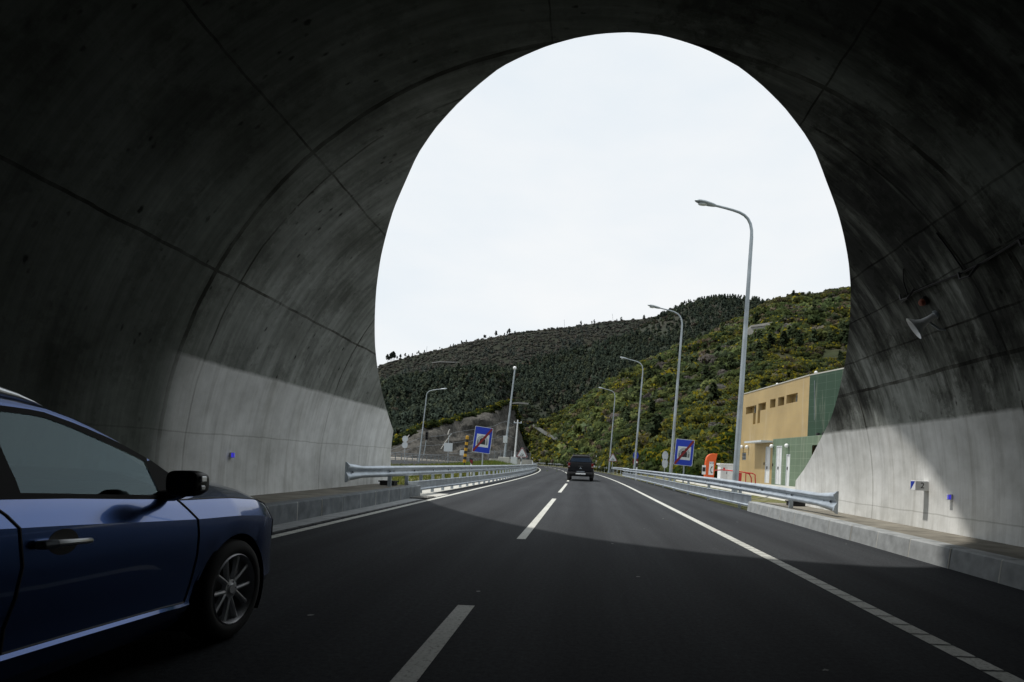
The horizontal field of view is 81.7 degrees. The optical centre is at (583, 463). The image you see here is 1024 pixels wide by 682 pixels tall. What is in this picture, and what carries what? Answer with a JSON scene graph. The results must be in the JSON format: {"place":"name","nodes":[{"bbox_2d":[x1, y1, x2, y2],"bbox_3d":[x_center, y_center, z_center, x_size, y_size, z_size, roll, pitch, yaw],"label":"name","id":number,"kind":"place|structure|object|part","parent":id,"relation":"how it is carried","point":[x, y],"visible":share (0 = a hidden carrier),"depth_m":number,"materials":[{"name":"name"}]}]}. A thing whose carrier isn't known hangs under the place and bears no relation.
{"place":"outdoors","nodes":[
{"label":"outdoors","id":0,"kind":"place"},
{"bbox_2d":[391,460,456,464],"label":"slip road","id":1,"kind":"structure","parent":0,"point":[397,462],"depth_m":72.84,"materials":[{"name":"grey asphalt"}]},
{"bbox_2d":[402,436,407,461],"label":"disc sign","id":2,"kind":"object","parent":1,"relation":"on","point":[405,440],"visible":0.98,"depth_m":69.98,"materials":[{"name":"metal"}]},
{"bbox_2d":[423,432,428,455],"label":"signal head","id":3,"kind":"object","parent":1,"relation":"on","point":[426,436],"visible":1,"depth_m":74.85},
{"bbox_2d":[418,388,446,461],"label":"street lamp","id":4,"kind":"object","parent":1,"relation":"on","point":[423,422],"visible":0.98,"depth_m":78.94,"materials":[{"name":"metal"}]},
{"bbox_2d":[391,452,480,461],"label":"steel railing","id":5,"kind":"object","parent":1,"relation":"on","point":[426,456],"visible":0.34,"depth_m":92.83,"materials":[{"name":"grey metal"}]},
{"bbox_2d":[444,434,452,462],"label":"board back","id":6,"kind":"object","parent":1,"relation":"on","point":[448,446],"visible":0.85,"depth_m":84.97,"materials":[{"name":"metal"}]},
{"bbox_2d":[378,316,654,377],"bbox_3d":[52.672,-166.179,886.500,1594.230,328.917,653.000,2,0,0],"label":"hills","id":7,"kind":"structure","parent":0,"point":[497,346],"depth_m":950.83,"materials":[{"name":"green plant"}]},
{"bbox_2d":[432,361,473,369],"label":"viaduct","id":8,"kind":"object","parent":7,"relation":"on","point":[444,362],"visible":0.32,"depth_m":882.23,"materials":[{"name":"concrete"}]},
{"bbox_2d":[380,315,649,379],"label":"pine forest","id":9,"kind":"object","parent":7,"relation":"on","point":[578,340],"visible":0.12,"depth_m":918.58,"materials":[{"name":"green plant"}]},
{"bbox_2d":[378,314,659,378],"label":"heath scrub","id":10,"kind":"object","parent":7,"relation":"on","point":[489,341],"visible":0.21,"depth_m":950.01,"materials":[{"name":"green plant"}]},
{"bbox_2d":[31,465,1023,681],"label":"road","id":11,"kind":"structure","parent":0,"point":[599,578],"depth_m":5.21,"materials":[{"name":"grey asphalt"}]},
{"bbox_2d":[0,387,272,681],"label":"estate car","id":12,"kind":"object","parent":11,"relation":"on","point":[94,562],"visible":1,"depth_m":2.93,"materials":[{"name":"blue paint"}]},
{"bbox_3d":[-2.258,0.426,1.883,0.068,0.625,0.886,2,0,1],"label":"door","id":13,"kind":"part","parent":12,"relation":"part of","materials":[{"name":"blue paint"}]},
{"bbox_3d":[-2.227,0.461,2.811,0.124,0.641,1.167,2,0,0],"label":"door","id":14,"kind":"part","parent":12,"relation":"part of","materials":[{"name":"blue paint"}]},
{"bbox_2d":[251,484,420,524],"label":"raised footway","id":15,"kind":"structure","parent":11,"relation":"on","point":[285,507],"depth_m":12.19,"materials":[{"name":"concrete"}]},
{"bbox_2d":[378,480,398,485],"bbox_3d":[-5.829,0.573,17.600,0.500,0.135,0.380,2,0,0],"label":"black case","id":16,"kind":"object","parent":15,"relation":"on","point":[383,482],"visible":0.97,"depth_m":17.44,"materials":[{"name":"plastic"}]},
{"bbox_2d":[273,498,420,531],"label":"gutter","id":17,"kind":"object","parent":11,"relation":"on","point":[283,526],"visible":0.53,"depth_m":11.45,"materials":[{"name":"concrete"}]},
{"bbox_2d":[274,499,422,532],"bbox_3d":[-4.587,1.021,-11.270,0.050,0.001,57.460,2,0,0],"label":"slot drain","id":18,"kind":"object","parent":11,"relation":"on","point":[344,516],"visible":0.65,"depth_m":11.14,"materials":[{"name":"black metal"}]},
{"bbox_2d":[272,468,540,537],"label":"road marking edge line","id":19,"kind":"object","parent":11,"relation":"on","point":[306,528],"visible":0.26,"depth_m":11.94,"materials":[{"name":"paint"}]},
{"bbox_2d":[410,496,434,498],"bbox_3d":[-4.761,0.993,17.475,0.530,0.033,0.950,2,0,0],"label":"drain grate","id":20,"kind":"object","parent":11,"relation":"on","point":[422,497],"visible":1,"depth_m":17.16,"materials":[{"name":"black metal"}]},
{"bbox_2d":[420,493,446,496],"bbox_3d":[-5.496,0.986,18.825,1.900,0.002,2.250,2,0,0],"label":"drain strip","id":21,"kind":"object","parent":11,"relation":"on","point":[431,494],"visible":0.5,"depth_m":19.18,"materials":[{"name":"concrete"}]},
{"bbox_2d":[390,468,568,681],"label":"road marking dashes","id":22,"kind":"object","parent":11,"relation":"on","point":[416,665],"visible":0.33,"depth_m":3.90,"materials":[{"name":"paint"}]},
{"bbox_2d":[566,454,594,480],"bbox_3d":[-0.181,0.266,43.330,2.180,1.895,5.260,2,0,0],"label":"pickup truck","id":23,"kind":"object","parent":11,"relation":"on","point":[581,465],"visible":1,"depth_m":40.91,"materials":[{"name":"black paint"}]},
{"bbox_3d":[-0.147,-0.319,40.954,1.440,0.385,0.024,2,0,0],"label":"rear window","id":24,"kind":"part","parent":23,"relation":"part of","materials":[{"name":"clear glass"}]},
{"bbox_2d":[608,453,616,470],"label":"warning sign","id":25,"kind":"object","parent":11,"relation":"on","point":[612,458],"visible":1,"depth_m":71.99,"materials":[{"name":"white metal"}]},
{"bbox_2d":[550,466,1023,681],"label":"road marking edge line","id":26,"kind":"object","parent":11,"relation":"on","point":[980,664],"visible":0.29,"depth_m":5.07,"materials":[{"name":"paint"}]},
{"bbox_2d":[721,532,1002,670],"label":"rumble gaps","id":27,"kind":"object","parent":11,"relation":"on","point":[900,624],"visible":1,"depth_m":4.83,"materials":[{"name":"asphalt"}]},
{"bbox_2d":[747,501,1023,589],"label":"raised footway","id":28,"kind":"structure","parent":11,"relation":"on","point":[1001,563],"depth_m":9.20,"materials":[{"name":"concrete"}]},
{"bbox_2d":[785,500,804,505],"bbox_3d":[6.008,1.119,16.600,0.500,0.135,0.380,2,0,0],"label":"black case","id":29,"kind":"object","parent":28,"relation":"on","point":[795,503],"visible":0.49,"depth_m":16.44,"materials":[{"name":"plastic"}]},
{"bbox_2d":[385,298,757,427],"bbox_3d":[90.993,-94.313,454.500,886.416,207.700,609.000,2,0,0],"label":"forest hills","id":30,"kind":"structure","parent":0,"point":[552,407],"depth_m":485.82,"materials":[{"name":"green plant"}]},
{"bbox_2d":[382,297,765,426],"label":"heath scrub","id":31,"kind":"object","parent":30,"relation":"on","point":[532,413],"visible":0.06,"depth_m":405.08,"materials":[{"name":"green plant"}]},
{"bbox_2d":[380,294,769,438],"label":"pine forest","id":32,"kind":"object","parent":30,"relation":"on","point":[444,404],"visible":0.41,"depth_m":409.13,"materials":[{"name":"green plant"}]},
{"bbox_2d":[391,459,785,510],"bbox_3d":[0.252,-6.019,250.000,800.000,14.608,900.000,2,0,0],"label":"ground","id":33,"kind":"structure","parent":0,"point":[754,498],"depth_m":26.08,"materials":[{"name":"grey concrete"}]},
{"bbox_2d":[391,457,461,461],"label":"gravel yard","id":34,"kind":"structure","parent":33,"relation":"on","point":[414,458],"depth_m":105.39,"materials":[{"name":"grey gravel"}]},
{"bbox_2d":[345,462,536,493],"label":"guardrail","id":35,"kind":"object","parent":33,"relation":"on","point":[353,471],"visible":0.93,"depth_m":21.39,"materials":[{"name":"metal"}]},
{"bbox_2d":[379,460,521,484],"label":"grass","id":36,"kind":"structure","parent":33,"relation":"on","point":[400,478],"depth_m":39.45,"materials":[{"name":"green plant"}]},
{"bbox_2d":[391,404,528,460],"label":"rock cutting","id":37,"kind":"object","parent":33,"relation":"on","point":[460,431],"visible":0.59,"depth_m":142.14,"materials":[{"name":"stone"}]},
{"bbox_2d":[391,398,529,446],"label":"broom scrub","id":38,"kind":"object","parent":37,"relation":"on","point":[411,430],"visible":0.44,"depth_m":146.19,"materials":[{"name":"green plant"}]},
{"bbox_2d":[509,402,527,404],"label":"drain wall","id":39,"kind":"structure","parent":37,"relation":"on","point":[519,403],"depth_m":160.47,"materials":[{"name":"concrete"}]},
{"bbox_2d":[463,436,468,464],"bbox_3d":[-8.005,-0.493,40.000,0.352,2.856,0.220,2,0,0],"label":"marker post","id":40,"kind":"object","parent":33,"relation":"on","point":[465,449],"visible":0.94,"depth_m":39.91,"materials":[{"name":"black plastic"}]},
{"bbox_2d":[422,475,518,492],"bbox_3d":[-7.166,0.927,64.976,2.637,0.020,90.245,2,0,-2],"label":"drain strip","id":41,"kind":"object","parent":33,"relation":"on","point":[436,490],"visible":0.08,"depth_m":23.70,"materials":[{"name":"concrete"}]},
{"bbox_2d":[472,426,492,474],"bbox_3d":[-5.686,-0.516,33.036,1.127,3.194,0.122,2,0,-8],"label":"road sign","id":42,"kind":"object","parent":33,"relation":"on","point":[482,440],"visible":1,"depth_m":32.99,"materials":[{"name":"blue metal"}]},
{"bbox_2d":[432,460,547,470],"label":"grass","id":43,"kind":"structure","parent":33,"relation":"on","point":[467,463],"depth_m":66.98,"materials":[{"name":"green plant"}]},
{"bbox_2d":[498,366,515,463],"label":"camera mast","id":44,"kind":"object","parent":33,"relation":"on","point":[504,458],"visible":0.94,"depth_m":79.87,"materials":[{"name":"metal"}]},
{"bbox_2d":[489,458,531,464],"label":"wall","id":45,"kind":"structure","parent":33,"relation":"on","point":[524,462],"depth_m":106.77,"materials":[{"name":"concrete"}]},
{"bbox_2d":[488,450,530,459],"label":"wire fence","id":46,"kind":"object","parent":45,"relation":"on","point":[506,454],"visible":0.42,"depth_m":98.02,"materials":[{"name":"metal"}]},
{"bbox_2d":[0,0,1023,546],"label":"road tunnel","id":47,"kind":"structure","parent":33,"relation":"on","point":[198,198],"depth_m":7.91,"materials":[{"name":"concrete"}]},
{"bbox_2d":[229,452,235,457],"bbox_3d":[-6.355,-0.156,10.639,0.102,0.100,0.082,2,0,0],"label":"led marker","id":48,"kind":"object","parent":47,"relation":"attached to","point":[232,454],"visible":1,"depth_m":10.60,"materials":[{"name":"blue plastic"}]},
{"bbox_2d":[910,480,928,490],"bbox_3d":[6.257,0.407,10.918,0.263,0.180,0.164,2,0,0],"label":"marker box","id":49,"kind":"object","parent":47,"relation":"attached to","point":[920,485],"visible":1,"depth_m":10.84,"materials":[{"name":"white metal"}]},
{"bbox_2d":[918,296,929,305],"bbox_3d":[5.500,-2.627,9.490,0.155,0.158,0.150,2,0,0],"label":"warning lamp","id":50,"kind":"object","parent":47,"relation":"attached to","point":[923,301],"visible":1,"depth_m":9.44,"materials":[{"name":"red plastic"}]},
{"bbox_2d":[906,310,945,338],"bbox_3d":[5.506,-2.279,9.475,0.568,0.499,0.394,2,0,45],"label":"horn loudspeaker","id":51,"kind":"object","parent":47,"relation":"attached to","point":[917,327],"visible":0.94,"depth_m":9.46,"materials":[{"name":"grey metal"}]},
{"bbox_2d":[946,494,952,499],"bbox_3d":[6.347,0.576,10.169,0.102,0.100,0.082,2,0,0],"label":"led marker","id":52,"kind":"object","parent":47,"relation":"attached to","point":[949,496],"visible":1,"depth_m":10.13,"materials":[{"name":"blue plastic"}]},
{"bbox_2d":[899,233,1023,303],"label":"wall cable","id":53,"kind":"object","parent":47,"relation":"attached to","point":[976,266],"depth_m":8.41,"materials":[{"name":"black plastic"}]},
{"bbox_2d":[510,420,519,463],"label":"utility pole","id":54,"kind":"object","parent":33,"relation":"on","point":[514,460],"visible":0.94,"depth_m":94.88,"materials":[{"name":"white paint"}]},
{"bbox_2d":[516,447,527,464],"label":"warning sign","id":55,"kind":"object","parent":33,"relation":"on","point":[521,452],"visible":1,"depth_m":69.97,"materials":[{"name":"white metal"}]},
{"bbox_2d":[533,462,628,477],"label":"guardrail","id":56,"kind":"object","parent":33,"relation":"on","point":[617,468],"visible":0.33,"depth_m":82.37,"materials":[{"name":"metal"}]},
{"bbox_2d":[598,387,614,472],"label":"street lamp","id":57,"kind":"object","parent":33,"relation":"on","point":[612,429],"visible":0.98,"depth_m":75.44,"materials":[{"name":"metal"}]},
{"bbox_2d":[620,357,642,473],"bbox_3d":[4.306,-4.337,54.700,2.255,11.166,0.340,2,0,0],"label":"street lamp","id":58,"kind":"object","parent":33,"relation":"on","point":[635,457],"visible":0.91,"depth_m":54.63,"materials":[{"name":"metal"}]},
{"bbox_2d":[633,452,638,464],"bbox_3d":[4.979,0.185,56.025,0.533,2.708,0.140,2,0,0],"label":"disc sign","id":59,"kind":"object","parent":33,"relation":"on","point":[636,458],"visible":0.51,"depth_m":55.98,"materials":[{"name":"blue metal"}]},
{"bbox_2d":[662,451,667,471],"bbox_3d":[6.111,0.240,44.032,0.450,2.375,0.126,2,0,0],"label":"disc sign","id":60,"kind":"object","parent":33,"relation":"on","point":[665,458],"visible":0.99,"depth_m":43.98,"materials":[{"name":"metal"}]},
{"bbox_2d":[648,304,682,480],"bbox_3d":[4.895,-4.319,36.500,2.255,11.081,0.340,2,0,0],"label":"street lamp","id":61,"kind":"object","parent":33,"relation":"on","point":[674,419],"visible":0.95,"depth_m":36.44,"materials":[{"name":"metal"}]},
{"bbox_2d":[672,467,687,473],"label":"broom bush","id":62,"kind":"object","parent":33,"relation":"on","point":[677,472],"visible":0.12,"depth_m":48.50,"materials":[{"name":"green plant"}]},
{"bbox_2d":[673,466,689,473],"bbox_3d":[8.809,0.706,49.631,2.550,1.656,3.487,2,0,-11],"label":"broom bush","id":63,"kind":"object","parent":33,"relation":"on","point":[675,469],"visible":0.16,"depth_m":49.25,"materials":[{"name":"green plant"}]},
{"bbox_2d":[674,439,694,482],"bbox_3d":[5.472,0.096,32.038,1.085,2.906,0.123,2,0,4],"label":"road sign","id":64,"kind":"object","parent":33,"relation":"on","point":[684,452],"visible":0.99,"depth_m":31.99,"materials":[{"name":"blue metal"}]},
{"bbox_2d":[684,466,703,476],"bbox_3d":[9.397,0.826,48.066,2.623,1.495,1.918,2,0,-20],"label":"broom bush","id":65,"kind":"object","parent":33,"relation":"on","point":[690,470],"visible":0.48,"depth_m":47.28,"materials":[{"name":"green plant"}]},
{"bbox_2d":[714,460,726,477],"bbox_3d":[10.664,0.522,47.955,2.252,1.685,3.112,2,0,-39],"label":"broom bush","id":66,"kind":"object","parent":33,"relation":"on","point":[715,472],"visible":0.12,"depth_m":46.81,"materials":[{"name":"green plant"}]},
{"bbox_2d":[695,199,752,492],"bbox_3d":[5.095,-4.360,22.100,2.261,11.079,0.340,2,0,0],"label":"street lamp","id":67,"kind":"object","parent":33,"relation":"on","point":[701,202],"visible":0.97,"depth_m":22.03,"materials":[{"name":"metal"}]},
{"bbox_2d":[622,468,838,513],"bbox_3d":[4.728,1.006,37.372,0.473,1.025,49.070,2,0,-1],"label":"guardrail","id":68,"kind":"object","parent":33,"relation":"on","point":[828,501],"visible":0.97,"depth_m":19.74,"materials":[{"name":"metal"}]},
{"bbox_2d":[675,480,794,500],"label":"concrete yard","id":69,"kind":"structure","parent":33,"relation":"on","point":[791,487],"depth_m":30.25,"materials":[{"name":"grey concrete"}]},
{"bbox_2d":[702,454,716,477],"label":"phone pillar","id":70,"kind":"structure","parent":69,"relation":"on","point":[708,468],"depth_m":35.80,"materials":[{"name":"orange plastic"}]},
{"bbox_2d":[717,463,739,479],"bbox_3d":[9.435,0.631,38.400,1.274,1.270,0.940,2,0,0],"label":"electric cabinet","id":71,"kind":"object","parent":69,"relation":"on","point":[723,474],"visible":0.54,"depth_m":38.00,"materials":[{"name":"white metal"}]},
{"bbox_3d":[9.118,0.642,37.992,0.400,0.920,0.014,2,0,0],"label":"door","id":72,"kind":"part","parent":71,"relation":"part of","materials":[{"name":"white paint"}]},
{"bbox_2d":[715,469,755,482],"bbox_3d":[8.889,0.867,35.696,3.065,1.024,0.908,2,0,42],"label":"red railing","id":73,"kind":"object","parent":69,"relation":"on","point":[740,475],"visible":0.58,"depth_m":34.99,"materials":[{"name":"metal"}]},
{"bbox_2d":[739,368,843,486],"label":"service building","id":74,"kind":"structure","parent":69,"relation":"on","point":[784,424],"depth_m":34.56,"materials":[{"name":"beige paint"}]},
{"bbox_2d":[764,447,770,482],"bbox_3d":[11.552,0.069,36.738,0.088,2.270,0.680,2,0,-7],"label":"door","id":75,"kind":"structure","parent":74,"relation":"in","point":[767,458],"depth_m":36.82,"materials":[{"name":"white paint"}]},
{"bbox_2d":[775,446,781,484],"bbox_3d":[11.737,0.087,35.209,0.088,2.310,0.740,2,0,-7],"label":"door","id":76,"kind":"structure","parent":74,"relation":"in","point":[779,448],"depth_m":35.26,"materials":[{"name":"white paint"}]},
{"bbox_2d":[785,454,789,485],"bbox_3d":[11.869,0.372,34.018,0.088,1.850,0.460,2,0,-7],"label":"door","id":77,"kind":"structure","parent":74,"relation":"in","point":[787,455],"depth_m":34.07,"materials":[{"name":"white paint"}]},
{"bbox_2d":[375,32,849,367],"label":"sky","id":78,"kind":"structure","parent":0,"point":[565,186],"materials":[{"name":"white"}]},
{"bbox_2d":[538,293,850,471],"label":"broom hillside","id":79,"kind":"structure","parent":0,"point":[831,352],"depth_m":129.40,"materials":[{"name":"plant"}]},
{"bbox_2d":[533,424,557,439],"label":"drain steps","id":80,"kind":"structure","parent":79,"relation":"on","point":[541,430],"depth_m":252.88,"materials":[{"name":"concrete"}]},
{"bbox_2d":[530,442,563,456],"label":"broom scrub","id":81,"kind":"object","parent":79,"relation":"on","point":[549,448],"visible":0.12,"depth_m":226.32,"materials":[{"name":"green plant"}]},
{"bbox_2d":[616,454,625,459],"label":"broom bush","id":82,"kind":"object","parent":79,"relation":"on","point":[622,456],"visible":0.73,"depth_m":85.66,"materials":[{"name":"green plant"}]},
{"bbox_2d":[639,449,652,455],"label":"broom bush","id":83,"kind":"object","parent":79,"relation":"on","point":[644,451],"visible":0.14,"depth_m":71.10,"materials":[{"name":"green plant"}]},
{"bbox_2d":[643,451,658,462],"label":"broom bush","id":84,"kind":"object","parent":79,"relation":"on","point":[650,456],"visible":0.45,"depth_m":65.01,"materials":[{"name":"green plant"}]},
{"bbox_2d":[653,454,669,465],"bbox_3d":[8.558,-0.095,58.544,2.436,1.796,3.441,2,0,-32],"label":"broom bush","id":85,"kind":"object","parent":79,"relation":"on","point":[658,460],"visible":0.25,"depth_m":58.68,"materials":[{"name":"green plant"}]},
{"bbox_2d":[653,444,670,453],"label":"broom bush","id":86,"kind":"object","parent":79,"relation":"on","point":[658,448],"visible":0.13,"depth_m":65.81,"materials":[{"name":"green plant"}]},
{"bbox_2d":[659,449,670,456],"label":"broom bush","id":87,"kind":"object","parent":79,"relation":"on","point":[668,451],"visible":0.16,"depth_m":60.46,"materials":[{"name":"green plant"}]},
{"bbox_2d":[525,286,850,466],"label":"broom scrub","id":88,"kind":"object","parent":79,"relation":"on","point":[579,423],"visible":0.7,"depth_m":172.51,"materials":[{"name":"green plant"}]},
{"bbox_2d":[542,290,848,455],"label":"scrub pines","id":89,"kind":"object","parent":79,"relation":"on","point":[657,419],"visible":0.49,"depth_m":133.31,"materials":[{"name":"green plant"}]},
{"bbox_2d":[692,438,701,447],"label":"broom bush","id":90,"kind":"object","parent":79,"relation":"on","point":[696,443],"visible":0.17,"depth_m":57.52,"materials":[{"name":"green plant"}]},
{"bbox_2d":[698,445,719,452],"bbox_3d":[11.130,-0.674,52.576,2.390,1.996,3.377,2,0,-10],"label":"broom bush","id":91,"kind":"object","parent":79,"relation":"on","point":[714,449],"visible":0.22,"depth_m":51.41,"materials":[{"name":"green plant"}]},
{"bbox_2d":[699,436,727,447],"bbox_3d":[12.251,-1.587,55.123,3.013,2.033,2.327,2,0,-15],"label":"broom bush","id":92,"kind":"object","parent":79,"relation":"on","point":[711,442],"visible":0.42,"depth_m":54.69,"materials":[{"name":"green plant"}]},
{"bbox_2d":[704,383,725,391],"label":"rock outcrop","id":93,"kind":"object","parent":79,"relation":"on","point":[720,386],"visible":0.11,"depth_m":92.50,"materials":[{"name":"grey stone"}]},
{"bbox_2d":[708,422,722,427],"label":"rock outcrop","id":94,"kind":"object","parent":79,"relation":"on","point":[711,424],"visible":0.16,"depth_m":74.02,"materials":[{"name":"grey stone"}]},
{"bbox_2d":[587,344,847,475],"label":"broom scrub","id":95,"kind":"object","parent":79,"relation":"on","point":[772,368],"visible":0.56,"depth_m":91.71,"materials":[{"name":"green plant"}]},
{"bbox_2d":[704,452,731,461],"bbox_3d":[11.443,-0.179,50.335,2.022,1.806,2.856,2,0,-17],"label":"broom bush","id":96,"kind":"object","parent":79,"relation":"on","point":[721,456],"visible":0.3,"depth_m":49.34,"materials":[{"name":"green plant"}]},
{"bbox_2d":[718,443,732,450],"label":"broom bush","id":97,"kind":"object","parent":79,"relation":"on","point":[724,447],"visible":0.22,"depth_m":53.50,"materials":[{"name":"green plant"}]},
{"bbox_2d":[720,432,734,443],"bbox_3d":[14.767,-2.035,56.876,3.518,2.146,2.490,2,0,2],"label":"broom bush","id":98,"kind":"object","parent":79,"relation":"on","point":[728,437],"visible":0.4,"depth_m":56.30,"materials":[{"name":"green plant"}]},
{"bbox_2d":[747,321,777,334],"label":"road gallery","id":99,"kind":"object","parent":79,"relation":"on","point":[751,328],"visible":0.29,"depth_m":168.31,"materials":[{"name":"concrete"}]},
{"bbox_2d":[774,323,791,333],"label":"rock outcrop","id":100,"kind":"object","parent":79,"relation":"on","point":[779,329],"visible":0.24,"depth_m":154.68,"materials":[{"name":"grey stone"}]},
{"bbox_2d":[778,339,827,352],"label":"broom scrub","id":101,"kind":"object","parent":79,"relation":"on","point":[818,347],"visible":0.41,"depth_m":131.31,"materials":[{"name":"green plant"}]}
]}

